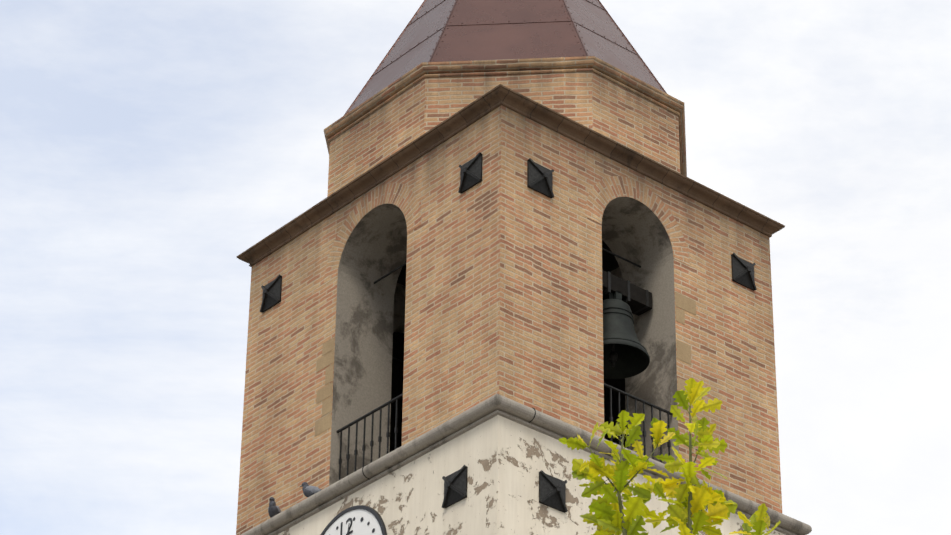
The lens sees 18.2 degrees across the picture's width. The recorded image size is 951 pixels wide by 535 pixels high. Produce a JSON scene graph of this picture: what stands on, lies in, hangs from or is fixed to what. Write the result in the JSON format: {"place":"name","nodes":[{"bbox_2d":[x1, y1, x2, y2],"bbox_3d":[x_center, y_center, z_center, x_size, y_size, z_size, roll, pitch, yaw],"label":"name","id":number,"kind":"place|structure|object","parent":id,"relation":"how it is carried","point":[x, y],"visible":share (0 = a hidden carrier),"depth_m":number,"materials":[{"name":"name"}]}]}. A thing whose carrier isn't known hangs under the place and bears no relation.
{"place":"outdoors","nodes":[
{"label":"outdoors","id":0,"kind":"place"},
{"bbox_2d":[0,0,950,534],"label":"sky","id":1,"kind":"structure","parent":0,"point":[146,146],"materials":[{"name":"white"}]},
{"bbox_2d":[277,415,784,534],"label":"plaster wall","id":2,"kind":"structure","parent":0,"point":[505,461],"depth_m":35.09,"materials":[{"name":"white paint"}]},
{"bbox_2d":[321,505,386,534],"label":"black clock","id":3,"kind":"object","parent":2,"relation":"attached to","point":[376,514],"visible":1,"depth_m":36.27,"materials":[{"name":"black"}]},
{"bbox_2d":[340,518,352,534],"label":"clock numeral","id":4,"kind":"object","parent":3,"relation":"attached to","point":[350,519],"visible":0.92,"depth_m":36.45,"materials":[{"name":"black"}]},
{"bbox_2d":[324,509,381,534],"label":"clock face","id":5,"kind":"object","parent":3,"relation":"attached to","point":[358,527],"visible":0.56,"depth_m":36.31},
{"bbox_2d":[260,152,756,512],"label":"wall anchor plates","id":6,"kind":"object","parent":2,"relation":"on","point":[552,491],"visible":0.65,"depth_m":37.16,"materials":[{"name":"metal"}]},
{"bbox_2d":[241,394,811,534],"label":"ledge","id":7,"kind":"object","parent":2,"relation":"attached to","point":[433,439],"visible":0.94,"depth_m":36.05,"materials":[{"name":"stone"}]},
{"bbox_2d":[268,497,279,517],"bbox_3d":[-2.558,3.118,37.923,0.422,0.277,0.148,76,-77,-58],"label":"pigeon","id":8,"kind":"object","parent":7,"relation":"on","point":[273,510],"visible":0.71,"depth_m":37.81,"materials":[{"name":"grey"}]},
{"bbox_2d":[300,482,321,496],"bbox_3d":[-2.021,2.802,37.388,0.148,0.277,0.422,63,-67,-56],"label":"pigeon","id":9,"kind":"object","parent":7,"relation":"on","point":[306,493],"visible":0.46,"depth_m":37.37,"materials":[{"name":"grey"}]},
{"bbox_2d":[305,486,320,492],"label":"pigeon wings","id":10,"kind":"object","parent":9,"relation":"attached to","point":[313,489],"visible":0.52,"depth_m":37.31},
{"bbox_2d":[362,407,535,479],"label":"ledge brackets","id":11,"kind":"object","parent":7,"relation":"attached to","point":[529,422],"visible":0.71,"depth_m":35.16,"materials":[{"name":"grey stone"}]},
{"bbox_2d":[236,105,781,534],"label":"brick wall","id":12,"kind":"structure","parent":7,"relation":"on","point":[504,295],"depth_m":37.61,"materials":[{"name":"brown brick"}]},
{"bbox_2d":[329,197,678,485],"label":"arched opening reveals","id":13,"kind":"object","parent":12,"relation":"attached to","point":[375,247],"visible":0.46,"depth_m":38.61,"materials":[{"name":"grey paint"}]},
{"bbox_2d":[336,248,672,479],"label":"railings","id":14,"kind":"object","parent":13,"relation":"attached to","point":[611,388],"visible":0.48,"depth_m":37.10,"materials":[{"name":"metal"}]},
{"bbox_2d":[389,332,625,452],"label":"shutters","id":15,"kind":"object","parent":13,"relation":"attached to","point":[398,367],"visible":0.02,"depth_m":40.60,"materials":[{"name":"brown wood"}]},
{"bbox_2d":[397,240,618,285],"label":"belfry ceiling","id":16,"kind":"structure","parent":13,"relation":"attached to","point":[609,262],"depth_m":40.67,"materials":[{"name":"grey"}]},
{"bbox_2d":[393,267,622,332],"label":"belfry","id":17,"kind":"object","parent":16,"relation":"on","point":[399,306],"visible":0.08,"depth_m":40.96,"materials":[{"name":"grey paint"}]},
{"bbox_2d":[602,271,649,378],"bbox_3d":[1.745,0.677,37.889,1.065,1.197,0.938,74,-76,-58],"label":"bell","id":18,"kind":"object","parent":13,"relation":"attached to","point":[619,333],"depth_m":37.77,"materials":[{"name":"grey metal"}]},
{"bbox_2d":[608,344,617,366],"bbox_3d":[1.742,0.894,37.758,0.124,0.830,0.130,24,-38,-33],"label":"bell clapper","id":19,"kind":"object","parent":18,"relation":"hanging from","point":[612,356],"visible":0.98,"depth_m":37.57,"materials":[{"name":"metal"}]},
{"bbox_2d":[602,270,652,315],"bbox_3d":[1.750,0.276,38.131,1.180,0.230,0.260,24,-38,-33],"label":"bell headstock","id":20,"kind":"object","parent":13,"relation":"attached to","point":[637,298],"visible":0.5,"depth_m":38.17,"materials":[{"name":"brown wood"}]},
{"bbox_2d":[315,292,696,435],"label":"stone quoins","id":21,"kind":"object","parent":12,"relation":"attached to","point":[683,302],"visible":0.88,"depth_m":38.10,"materials":[{"name":"beige stone"}]},
{"bbox_2d":[324,176,689,284],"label":"brick arches","id":22,"kind":"structure","parent":12,"relation":"attached to","point":[604,192],"depth_m":38.53,"materials":[{"name":"brown brick"}]},
{"bbox_2d":[236,84,784,266],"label":"cornice","id":23,"kind":"structure","parent":12,"relation":"on","point":[429,141],"depth_m":38.72,"materials":[{"name":"stone"}]},
{"bbox_2d":[327,72,680,196],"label":"brick drum wall","id":24,"kind":"structure","parent":23,"relation":"on","point":[617,113],"depth_m":38.99,"materials":[{"name":"brown brick"}]},
{"bbox_2d":[324,56,686,176],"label":"upper cornice","id":25,"kind":"structure","parent":24,"relation":"attached to","point":[423,70],"depth_m":39.13,"materials":[{"name":"brown stone"}]},
{"bbox_2d":[345,0,664,114],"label":"spire","id":26,"kind":"structure","parent":25,"relation":"on","point":[492,40],"depth_m":40.13,"materials":[{"name":"brown metal"}]},
{"bbox_2d":[344,0,666,114],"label":"roof seams","id":27,"kind":"object","parent":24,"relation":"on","point":[451,11],"visible":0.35,"depth_m":40.38,"materials":[{"name":"brown metal"}]},
{"bbox_2d":[559,378,780,534],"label":"oak","id":28,"kind":"object","parent":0,"point":[606,518],"depth_m":11.36,"materials":[{"name":"green plant"}]}
]}

